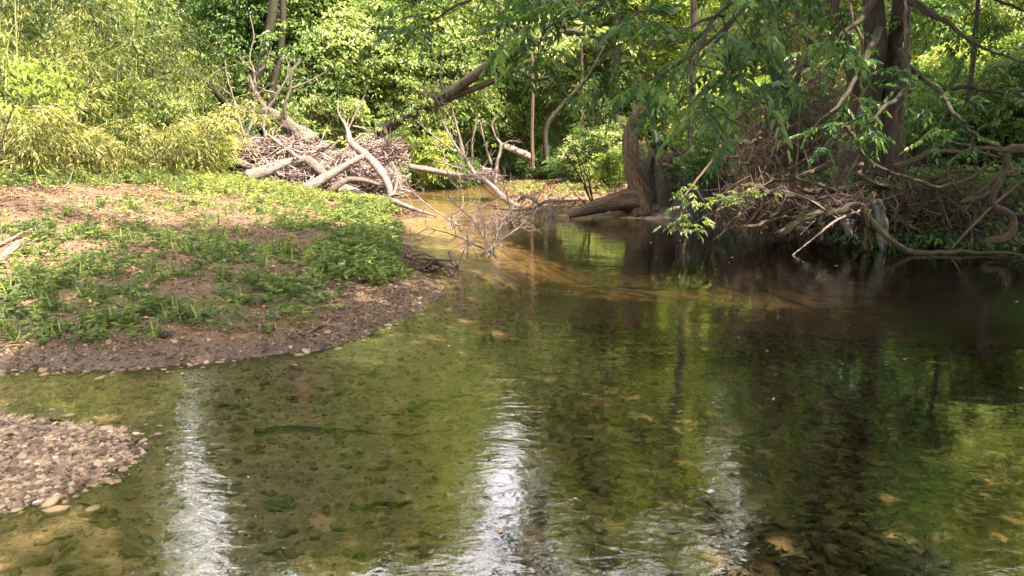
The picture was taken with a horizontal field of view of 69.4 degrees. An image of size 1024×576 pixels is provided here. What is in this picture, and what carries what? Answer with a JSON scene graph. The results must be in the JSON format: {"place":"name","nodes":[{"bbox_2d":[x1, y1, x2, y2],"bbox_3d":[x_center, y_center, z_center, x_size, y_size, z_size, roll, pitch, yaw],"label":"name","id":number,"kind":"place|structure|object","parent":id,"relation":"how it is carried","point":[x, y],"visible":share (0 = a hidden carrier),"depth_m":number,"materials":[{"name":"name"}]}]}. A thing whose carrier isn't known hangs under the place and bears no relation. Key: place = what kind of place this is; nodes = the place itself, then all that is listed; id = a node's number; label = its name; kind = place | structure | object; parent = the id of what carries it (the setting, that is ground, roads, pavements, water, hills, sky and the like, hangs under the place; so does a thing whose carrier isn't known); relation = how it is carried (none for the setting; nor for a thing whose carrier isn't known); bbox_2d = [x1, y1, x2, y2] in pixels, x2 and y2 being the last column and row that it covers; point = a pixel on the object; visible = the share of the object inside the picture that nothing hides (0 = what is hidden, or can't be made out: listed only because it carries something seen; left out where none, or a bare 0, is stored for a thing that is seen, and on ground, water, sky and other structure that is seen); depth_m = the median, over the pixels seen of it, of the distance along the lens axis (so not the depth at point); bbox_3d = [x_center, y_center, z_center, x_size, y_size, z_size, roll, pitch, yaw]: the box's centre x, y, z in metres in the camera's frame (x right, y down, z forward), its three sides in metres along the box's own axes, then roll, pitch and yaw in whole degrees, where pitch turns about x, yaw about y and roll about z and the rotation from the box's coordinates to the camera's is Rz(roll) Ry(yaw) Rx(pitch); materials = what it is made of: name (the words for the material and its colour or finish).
{"place":"outdoors","nodes":[
{"label":"outdoors","id":0,"kind":"place"},
{"bbox_2d":[0,109,1023,575],"bbox_3d":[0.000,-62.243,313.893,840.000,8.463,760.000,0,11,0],"label":"ground","id":1,"kind":"structure","parent":0,"point":[954,309],"depth_m":5.21,"materials":[{"name":"soil"}]},
{"bbox_2d":[0,56,85,160],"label":"yellow sapling","id":2,"kind":"object","parent":1,"relation":"on","point":[33,75],"visible":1,"depth_m":10.85,"materials":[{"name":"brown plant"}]},
{"bbox_2d":[0,0,121,155],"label":"bamboo clump","id":3,"kind":"object","parent":1,"relation":"on","point":[15,5],"visible":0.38,"depth_m":14.26,"materials":[{"name":"green plant"}]},
{"bbox_2d":[3,0,125,161],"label":"bamboo clump","id":4,"kind":"object","parent":1,"relation":"on","point":[44,19],"visible":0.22,"depth_m":15.54,"materials":[{"name":"green plant"}]},
{"bbox_2d":[0,80,130,184],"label":"bamboo clump","id":5,"kind":"object","parent":1,"relation":"on","point":[32,157],"visible":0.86,"depth_m":12.73,"materials":[{"name":"green plant"}]},
{"bbox_2d":[0,0,143,105],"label":"bamboo clump","id":6,"kind":"object","parent":1,"relation":"on","point":[100,32],"visible":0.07,"depth_m":17.35,"materials":[{"name":"green plant"}]},
{"bbox_2d":[0,111,146,175],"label":"bamboo clump","id":7,"kind":"object","parent":1,"relation":"on","point":[77,165],"visible":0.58,"depth_m":14.05,"materials":[{"name":"green plant"}]},
{"bbox_2d":[0,13,148,165],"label":"bamboo clump","id":8,"kind":"object","parent":1,"relation":"on","point":[4,53],"visible":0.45,"depth_m":13.16,"materials":[{"name":"green plant"}]},
{"bbox_2d":[0,409,158,522],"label":"gravel spit","id":9,"kind":"structure","parent":1,"relation":"on","point":[56,470],"depth_m":3.81,"materials":[{"name":"gravel"}]},
{"bbox_2d":[0,0,163,104],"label":"leafy tree","id":10,"kind":"object","parent":1,"relation":"on","point":[120,17],"visible":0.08,"depth_m":20.71,"materials":[{"name":"green plant"}]},
{"bbox_2d":[22,76,150,158],"bbox_3d":[-9.679,-3.772,16.778,2.709,2.368,2.009,-1,11,-7],"label":"leafy shrub","id":11,"kind":"object","parent":1,"relation":"on","point":[104,114],"visible":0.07,"depth_m":16.77,"materials":[{"name":"green plant"}]},
{"bbox_2d":[8,0,199,83],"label":"leafy tree","id":12,"kind":"object","parent":1,"relation":"on","point":[145,16],"visible":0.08,"depth_m":22.93,"materials":[{"name":"green plant"}]},
{"bbox_2d":[0,0,208,168],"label":"bamboo clump","id":13,"kind":"object","parent":1,"relation":"on","point":[89,62],"visible":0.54,"depth_m":14.22,"materials":[{"name":"green plant"}]},
{"bbox_2d":[0,0,209,173],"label":"bamboo clump","id":14,"kind":"object","parent":1,"relation":"on","point":[124,74],"visible":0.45,"depth_m":15.52,"materials":[{"name":"green plant"}]},
{"bbox_2d":[50,119,193,176],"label":"bamboo clump","id":15,"kind":"object","parent":1,"relation":"on","point":[116,161],"visible":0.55,"depth_m":15.17,"materials":[{"name":"green plant"}]},
{"bbox_2d":[42,45,217,165],"bbox_3d":[-9.004,-4.001,17.514,4.108,3.234,3.434,1,11,3],"label":"bamboo clump","id":16,"kind":"object","parent":1,"relation":"on","point":[164,99],"visible":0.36,"depth_m":17.20,"materials":[{"name":"green plant"}]},
{"bbox_2d":[67,0,220,115],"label":"bamboo clump","id":17,"kind":"object","parent":1,"relation":"on","point":[171,26],"visible":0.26,"depth_m":19.95,"materials":[{"name":"green plant"}]},
{"bbox_2d":[89,77,199,163],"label":"leafy shrub","id":18,"kind":"object","parent":1,"relation":"on","point":[176,104],"visible":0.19,"depth_m":18.38,"materials":[{"name":"green plant"}]},
{"bbox_2d":[72,103,250,178],"bbox_3d":[-8.023,-2.944,16.984,3.979,2.526,2.348,-4,12,-21],"label":"bamboo clump","id":19,"kind":"object","parent":1,"relation":"on","point":[184,127],"visible":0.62,"depth_m":16.77,"materials":[{"name":"green plant"}]},
{"bbox_2d":[45,28,279,162],"bbox_3d":[-9.072,-4.595,19.380,4.120,3.881,4.930,3,11,13],"label":"bamboo clump","id":20,"kind":"object","parent":1,"relation":"on","point":[193,89],"visible":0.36,"depth_m":19.03,"materials":[{"name":"green plant"}]},
{"bbox_2d":[127,37,229,106],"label":"branch","id":21,"kind":"object","parent":1,"relation":"on","point":[221,99],"visible":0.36,"depth_m":20.67,"materials":[{"name":"green plant"}]},
{"bbox_2d":[137,0,227,116],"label":"leafy tree","id":22,"kind":"object","parent":1,"relation":"on","point":[176,11],"visible":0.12,"depth_m":34.30,"materials":[{"name":"green plant"}]},
{"bbox_2d":[97,23,274,140],"bbox_3d":[-9.595,-5.296,21.844,5.478,4.312,4.578,2,11,9],"label":"bamboo clump","id":23,"kind":"object","parent":1,"relation":"on","point":[220,77],"visible":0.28,"depth_m":21.16,"materials":[{"name":"green plant"}]},
{"bbox_2d":[138,93,278,175],"bbox_3d":[-8.028,-3.291,18.934,4.974,3.158,2.935,1,11,5],"label":"bamboo clump","id":24,"kind":"object","parent":1,"relation":"on","point":[217,131],"visible":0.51,"depth_m":18.48,"materials":[{"name":"green plant"}]},
{"bbox_2d":[0,155,420,355],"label":"sticks","id":25,"kind":"object","parent":1,"relation":"on","point":[164,238],"visible":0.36,"depth_m":9.79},
{"bbox_2d":[180,134,242,173],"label":"leafy shrub","id":26,"kind":"object","parent":1,"relation":"on","point":[222,149],"visible":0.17,"depth_m":20.02,"materials":[{"name":"green plant"}]},
{"bbox_2d":[0,194,444,372],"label":"bank gravel","id":27,"kind":"structure","parent":1,"relation":"on","point":[23,351],"depth_m":6.20,"materials":[{"name":"gravel"}]},
{"bbox_2d":[137,0,336,97],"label":"leafy tree","id":28,"kind":"object","parent":1,"relation":"on","point":[202,18],"visible":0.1,"depth_m":26.67,"materials":[{"name":"green plant"}]},
{"bbox_2d":[179,98,300,171],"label":"bamboo clump","id":29,"kind":"object","parent":1,"relation":"on","point":[269,118],"visible":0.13,"depth_m":20.69,"materials":[{"name":"green plant"}]},
{"bbox_2d":[242,0,278,133],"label":"tree trunk","id":30,"kind":"object","parent":1,"relation":"on","point":[272,15],"visible":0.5,"depth_m":23.40,"materials":[{"name":"brown plant"}]},
{"bbox_2d":[257,0,285,133],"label":"tree trunk","id":31,"kind":"object","parent":1,"relation":"on","point":[275,75],"visible":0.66,"depth_m":23.78,"materials":[{"name":"brown plant"}]},
{"bbox_2d":[170,0,380,100],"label":"leafy tree","id":32,"kind":"object","parent":1,"relation":"on","point":[230,6],"visible":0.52,"depth_m":24.25,"materials":[{"name":"green plant"}]},
{"bbox_2d":[238,155,312,179],"bbox_3d":[-6.518,-3.295,20.525,2.024,0.802,0.515,-1,11,-7],"label":"driftwood log","id":33,"kind":"object","parent":1,"relation":"on","point":[258,173],"visible":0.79,"depth_m":20.38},
{"bbox_2d":[179,0,408,147],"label":"leafy tree","id":34,"kind":"object","parent":1,"relation":"on","point":[333,84],"visible":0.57,"depth_m":24.52,"materials":[{"name":"green plant"}]},
{"bbox_2d":[257,91,338,159],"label":"leafy shrub","id":35,"kind":"object","parent":1,"relation":"on","point":[295,114],"visible":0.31,"depth_m":23.91,"materials":[{"name":"green plant"}]},
{"bbox_2d":[0,152,612,344],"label":"ground cover","id":36,"kind":"object","parent":1,"relation":"on","point":[366,247],"visible":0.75,"depth_m":8.40,"materials":[{"name":"green plant"}]},
{"bbox_2d":[210,110,414,199],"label":"driftwood twigs","id":37,"kind":"object","parent":1,"relation":"on","point":[384,153],"visible":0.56,"depth_m":21.10,"materials":[{"name":"wood"}]},
{"bbox_2d":[232,57,331,153],"bbox_3d":[-6.965,-5.301,21.993,3.363,3.002,0.988,3,11,17],"label":"broken trunk","id":38,"kind":"object","parent":37,"relation":"on","point":[299,130],"visible":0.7,"depth_m":21.72,"materials":[{"name":"brown plant"}]},
{"bbox_2d":[298,151,367,189],"bbox_3d":[-4.904,-3.075,20.113,2.088,1.278,0.488,-3,11,-13],"label":"driftwood log","id":39,"kind":"object","parent":1,"relation":"on","point":[323,178],"visible":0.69,"depth_m":20.09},
{"bbox_2d":[303,92,396,154],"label":"leafy shrub","id":40,"kind":"object","parent":1,"relation":"on","point":[341,130],"visible":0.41,"depth_m":24.42,"materials":[{"name":"green plant"}]},
{"bbox_2d":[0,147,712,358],"bbox_3d":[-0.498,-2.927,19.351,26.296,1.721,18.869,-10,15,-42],"label":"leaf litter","id":41,"kind":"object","parent":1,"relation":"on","point":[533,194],"visible":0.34,"depth_m":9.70,"materials":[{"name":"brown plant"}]},
{"bbox_2d":[332,88,394,197],"bbox_3d":[-4.012,-4.015,20.438,2.346,3.283,0.936,6,12,28],"label":"driftwood log","id":42,"kind":"object","parent":1,"relation":"on","point":[375,165],"visible":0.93,"depth_m":20.45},
{"bbox_2d":[273,0,485,113],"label":"leafy tree","id":43,"kind":"object","parent":1,"relation":"on","point":[388,21],"visible":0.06,"depth_m":27.37,"materials":[{"name":"green plant"}]},
{"bbox_2d":[285,0,492,152],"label":"leafy tree","id":44,"kind":"object","parent":1,"relation":"on","point":[408,55],"visible":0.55,"depth_m":26.15,"materials":[{"name":"green plant"}]},
{"bbox_2d":[393,122,458,188],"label":"leafy shrub","id":45,"kind":"object","parent":1,"relation":"on","point":[422,157],"visible":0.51,"depth_m":27.28,"materials":[{"name":"green plant"}]},
{"bbox_2d":[415,129,482,186],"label":"leafy shrub","id":46,"kind":"object","parent":1,"relation":"on","point":[453,162],"visible":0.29,"depth_m":29.15,"materials":[{"name":"green plant"}]},
{"bbox_2d":[386,139,513,229],"bbox_3d":[-1.288,-2.063,14.983,2.519,1.905,1.067,2,11,11],"label":"dead snag","id":47,"kind":"object","parent":1,"relation":"on","point":[458,216],"visible":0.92,"depth_m":14.93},
{"bbox_2d":[362,0,540,184],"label":"leafy tree","id":48,"kind":"object","parent":1,"relation":"on","point":[468,52],"visible":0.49,"depth_m":28.87,"materials":[{"name":"green plant"}]},
{"bbox_2d":[405,106,520,187],"bbox_3d":[-1.863,-4.776,23.569,4.748,3.090,1.222,7,13,34],"label":"fallen dead tree","id":49,"kind":"object","parent":1,"relation":"on","point":[439,172],"visible":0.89,"depth_m":23.56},
{"bbox_2d":[397,190,541,258],"bbox_3d":[-0.575,-0.984,11.551,2.279,1.084,1.312,-5,12,-26],"label":"dead snag","id":50,"kind":"object","parent":1,"relation":"on","point":[491,248],"visible":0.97,"depth_m":11.57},
{"bbox_2d":[335,0,638,163],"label":"leaning tree","id":51,"kind":"object","parent":1,"relation":"on","point":[435,102],"visible":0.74,"depth_m":21.80,"materials":[{"name":"green plant"}]},
{"bbox_2d":[467,122,527,180],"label":"leafy shrub","id":52,"kind":"object","parent":1,"relation":"on","point":[505,158],"visible":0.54,"depth_m":32.86,"materials":[{"name":"green plant"}]},
{"bbox_2d":[0,267,1023,575],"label":"bed stones","id":53,"kind":"object","parent":1,"relation":"on","point":[236,489],"visible":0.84,"depth_m":4.40,"materials":[{"name":"stone"}]},
{"bbox_2d":[3,303,1023,575],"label":"pebbles","id":54,"kind":"object","parent":1,"relation":"on","point":[921,483],"depth_m":4.72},
{"bbox_2d":[461,0,606,174],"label":"leafy tree","id":55,"kind":"object","parent":1,"relation":"on","point":[539,110],"visible":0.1,"depth_m":33.16,"materials":[{"name":"green plant"}]},
{"bbox_2d":[510,120,572,178],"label":"leafy shrub","id":56,"kind":"object","parent":1,"relation":"on","point":[539,154],"visible":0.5,"depth_m":30.37,"materials":[{"name":"green plant"}]},
{"bbox_2d":[91,5,1020,154],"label":"woods","id":57,"kind":"object","parent":1,"relation":"on","point":[235,94],"visible":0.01,"depth_m":48.20,"materials":[{"name":"green plant"}]},
{"bbox_2d":[540,123,596,181],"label":"leafy shrub","id":58,"kind":"object","parent":1,"relation":"on","point":[563,163],"visible":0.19,"depth_m":26.96,"materials":[{"name":"green plant"}]},
{"bbox_2d":[543,45,605,164],"bbox_3d":[2.304,-6.822,27.709,2.306,4.392,0.239,0,11,0],"label":"tree trunk","id":59,"kind":"object","parent":1,"relation":"on","point":[546,130],"visible":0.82,"depth_m":27.72,"materials":[{"name":"brown plant"}]},
{"bbox_2d":[544,121,621,203],"bbox_3d":[1.707,-2.753,17.162,1.380,2.205,1.561,9,14,38],"label":"leafy sapling","id":60,"kind":"object","parent":1,"relation":"on","point":[589,152],"visible":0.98,"depth_m":17.20,"materials":[{"name":"green plant"}]},
{"bbox_2d":[501,0,671,148],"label":"leafy tree","id":61,"kind":"object","parent":1,"relation":"on","point":[564,77],"visible":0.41,"depth_m":29.02,"materials":[{"name":"green plant"}]},
{"bbox_2d":[555,112,640,182],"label":"leafy shrub","id":62,"kind":"object","parent":1,"relation":"on","point":[616,133],"visible":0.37,"depth_m":25.14,"materials":[{"name":"green plant"}]},
{"bbox_2d":[577,146,626,189],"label":"leafy shrub","id":63,"kind":"object","parent":1,"relation":"on","point":[608,170],"visible":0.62,"depth_m":22.07,"materials":[{"name":"green plant"}]},
{"bbox_2d":[356,0,877,187],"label":"ash tree","id":64,"kind":"object","parent":1,"relation":"on","point":[735,61],"visible":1,"depth_m":5.51,"materials":[{"name":"green plant"}]},
{"bbox_2d":[537,0,702,118],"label":"leafy tree","id":65,"kind":"object","parent":1,"relation":"on","point":[629,53],"visible":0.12,"depth_m":28.86,"materials":[{"name":"green plant"}]},
{"bbox_2d":[568,101,695,217],"bbox_3d":[2.714,-2.897,16.703,2.907,2.740,0.995,0,11,0],"label":"uprooted tree","id":66,"kind":"object","parent":1,"relation":"on","point":[648,191],"visible":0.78,"depth_m":16.48,"materials":[{"name":"brown plant"}]},
{"bbox_2d":[585,0,745,133],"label":"leafy tree","id":67,"kind":"object","parent":1,"relation":"on","point":[663,51],"visible":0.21,"depth_m":27.87,"materials":[{"name":"green plant"}]},
{"bbox_2d":[687,0,696,151],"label":"tree trunk","id":68,"kind":"object","parent":1,"relation":"on","point":[693,15],"visible":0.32,"depth_m":16.74,"materials":[{"name":"brown plant"}]},
{"bbox_2d":[661,149,730,240],"bbox_3d":[3.627,-1.740,14.711,1.382,2.024,1.282,0,11,0],"label":"leafy sapling","id":69,"kind":"object","parent":1,"relation":"on","point":[678,166],"visible":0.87,"depth_m":14.58,"materials":[{"name":"green plant"}]},
{"bbox_2d":[669,104,751,215],"bbox_3d":[4.053,-2.476,14.910,1.854,2.591,1.520,0,11,0],"label":"leafy sapling","id":70,"kind":"object","parent":1,"relation":"on","point":[685,148],"visible":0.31,"depth_m":14.86,"materials":[{"name":"green plant"}]},
{"bbox_2d":[662,59,760,148],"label":"leafy shrub","id":71,"kind":"object","parent":1,"relation":"on","point":[674,120],"visible":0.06,"depth_m":19.11,"materials":[{"name":"green plant"}]},
{"bbox_2d":[674,84,767,207],"bbox_3d":[4.322,-2.617,14.481,1.959,2.738,1.343,-5,12,-22],"label":"leafy sapling","id":72,"kind":"object","parent":1,"relation":"on","point":[733,130],"visible":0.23,"depth_m":14.23,"materials":[{"name":"green plant"}]},
{"bbox_2d":[681,117,760,190],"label":"leafy shrub","id":73,"kind":"object","parent":1,"relation":"on","point":[722,176],"visible":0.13,"depth_m":15.62,"materials":[{"name":"green plant"}]},
{"bbox_2d":[680,64,781,153],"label":"leafy shrub","id":74,"kind":"object","parent":1,"relation":"on","point":[760,81],"visible":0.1,"depth_m":17.72,"materials":[{"name":"green plant"}]},
{"bbox_2d":[663,0,844,132],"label":"leafy tree","id":75,"kind":"object","parent":1,"relation":"on","point":[735,28],"visible":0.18,"depth_m":23.46,"materials":[{"name":"green plant"}]},
{"bbox_2d":[711,64,826,185],"bbox_3d":[4.320,-2.699,12.766,2.051,2.550,1.338,-4,12,-20],"label":"leafy sapling","id":76,"kind":"object","parent":1,"relation":"on","point":[795,111],"visible":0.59,"depth_m":12.73,"materials":[{"name":"green plant"}]},
{"bbox_2d":[704,11,854,192],"bbox_3d":[5.171,-3.382,13.487,2.460,3.619,3.472,8,14,37],"label":"vine tangle","id":77,"kind":"object","parent":1,"relation":"on","point":[756,154],"visible":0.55,"depth_m":13.29,"materials":[{"name":"plant"}]},
{"bbox_2d":[741,1,830,130],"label":"leaning tree","id":78,"kind":"object","parent":1,"relation":"on","point":[808,43],"visible":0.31,"depth_m":13.43,"materials":[{"name":"green plant"}]},
{"bbox_2d":[765,142,902,258],"bbox_3d":[5.049,-1.365,11.823,2.084,1.890,1.480,0,11,0],"label":"root mat","id":79,"kind":"object","parent":1,"relation":"on","point":[833,202],"visible":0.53,"depth_m":11.64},
{"bbox_2d":[870,199,888,250],"bbox_3d":[5.684,-0.980,11.457,0.282,0.796,0.176,-3,11,-13],"label":"torn sheet","id":80,"kind":"object","parent":79,"relation":"hanging from","point":[879,211],"visible":0.88,"depth_m":11.45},
{"bbox_2d":[684,136,1023,283],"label":"bank undergrowth","id":81,"kind":"object","parent":1,"relation":"on","point":[850,180],"visible":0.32,"depth_m":12.20,"materials":[{"name":"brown plant"}]},
{"bbox_2d":[777,0,939,134],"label":"leafy tree","id":82,"kind":"object","parent":1,"relation":"on","point":[845,4],"visible":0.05,"depth_m":24.50,"materials":[{"name":"green plant"}]},
{"bbox_2d":[725,0,1023,255],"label":"tree","id":83,"kind":"object","parent":1,"relation":"on","point":[888,64],"visible":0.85,"depth_m":11.41,"materials":[{"name":"brown plant"}]},
{"bbox_2d":[652,144,720,257],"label":"leafy vine","id":84,"kind":"object","parent":83,"relation":"hanging from","point":[681,218],"visible":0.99,"depth_m":10.94,"materials":[{"name":"green plant"}]},
{"bbox_2d":[700,180,782,211],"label":"leafy twig","id":85,"kind":"object","parent":83,"relation":"attached to","point":[725,198],"visible":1,"depth_m":11.26,"materials":[{"name":"green plant"}]},
{"bbox_2d":[684,139,855,258],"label":"hanging rootlets","id":86,"kind":"object","parent":83,"relation":"hanging from","point":[752,211],"visible":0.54,"depth_m":12.44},
{"bbox_2d":[894,0,915,164],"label":"hanging vine","id":87,"kind":"object","parent":83,"relation":"hanging from","point":[910,58],"visible":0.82,"depth_m":11.54,"materials":[{"name":"brown plant"}]},
{"bbox_2d":[940,122,1023,248],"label":"gnarled root","id":88,"kind":"object","parent":83,"relation":"attached to","point":[995,182],"visible":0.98,"depth_m":10.87,"materials":[{"name":"brown plant"}]},
{"bbox_2d":[821,24,960,137],"bbox_3d":[8.230,-4.375,16.134,2.919,2.673,3.166,-1,11,-6],"label":"leafy shrub","id":89,"kind":"object","parent":1,"relation":"on","point":[913,88],"visible":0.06,"depth_m":15.67,"materials":[{"name":"green plant"}]},
{"bbox_2d":[807,0,1005,134],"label":"leafy tree","id":90,"kind":"object","parent":1,"relation":"on","point":[937,28],"visible":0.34,"depth_m":19.54,"materials":[{"name":"green plant"}]},
{"bbox_2d":[829,156,1023,249],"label":"bank rootlets","id":91,"kind":"object","parent":1,"relation":"on","point":[953,207],"visible":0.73,"depth_m":11.73,"materials":[{"name":"wood"}]},
{"bbox_2d":[904,112,997,170],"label":"leafy sapling","id":92,"kind":"object","parent":1,"relation":"on","point":[960,139],"visible":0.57,"depth_m":12.90,"materials":[{"name":"green plant"}]},
{"bbox_2d":[903,47,1021,164],"bbox_3d":[8.592,-3.520,14.356,2.794,2.358,2.576,0,11,1],"label":"leafy shrub","id":93,"kind":"object","parent":1,"relation":"on","point":[942,63],"visible":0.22,"depth_m":14.12,"materials":[{"name":"green plant"}]},
{"bbox_2d":[903,42,1023,166],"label":"leafy shrub","id":94,"kind":"object","parent":1,"relation":"on","point":[1001,128],"visible":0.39,"depth_m":13.56,"materials":[{"name":"green plant"}]},
{"bbox_2d":[907,24,1023,129],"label":"leafy shrub","id":95,"kind":"object","parent":1,"relation":"on","point":[934,57],"visible":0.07,"depth_m":16.82,"materials":[{"name":"green plant"}]},
{"bbox_2d":[911,0,1023,78],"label":"leafy tree","id":96,"kind":"object","parent":1,"relation":"on","point":[1014,16],"visible":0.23,"depth_m":19.75,"materials":[{"name":"green plant"}]},
{"bbox_2d":[965,0,979,99],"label":"tree trunk","id":97,"kind":"object","parent":1,"relation":"on","point":[972,63],"visible":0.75,"depth_m":12.84,"materials":[{"name":"brown plant"}]},
{"bbox_2d":[928,53,1023,164],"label":"leafy sapling","id":98,"kind":"object","parent":1,"relation":"on","point":[991,63],"visible":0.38,"depth_m":13.45,"materials":[{"name":"green plant"}]},
{"bbox_2d":[937,57,1023,164],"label":"leafy shrub","id":99,"kind":"object","parent":1,"relation":"on","point":[1019,156],"visible":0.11,"depth_m":13.60,"materials":[{"name":"green plant"}]},
{"bbox_2d":[968,27,1023,86],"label":"leafy shrub","id":100,"kind":"object","parent":1,"relation":"on","point":[1012,42],"visible":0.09,"depth_m":15.88,"materials":[{"name":"green plant"}]},
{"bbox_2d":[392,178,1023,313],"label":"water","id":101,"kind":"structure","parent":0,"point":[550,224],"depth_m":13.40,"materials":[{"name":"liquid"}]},
{"bbox_2d":[404,249,464,277],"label":"rotting branch","id":102,"kind":"object","parent":101,"relation":"in","point":[453,266],"visible":0.82,"depth_m":9.78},
{"bbox_2d":[465,166,579,223],"bbox_3d":[0.198,-1.886,15.205,2.410,1.400,0.788,0,11,0],"label":"dead snag","id":103,"kind":"object","parent":101,"relation":"in","point":[510,221],"visible":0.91,"depth_m":15.29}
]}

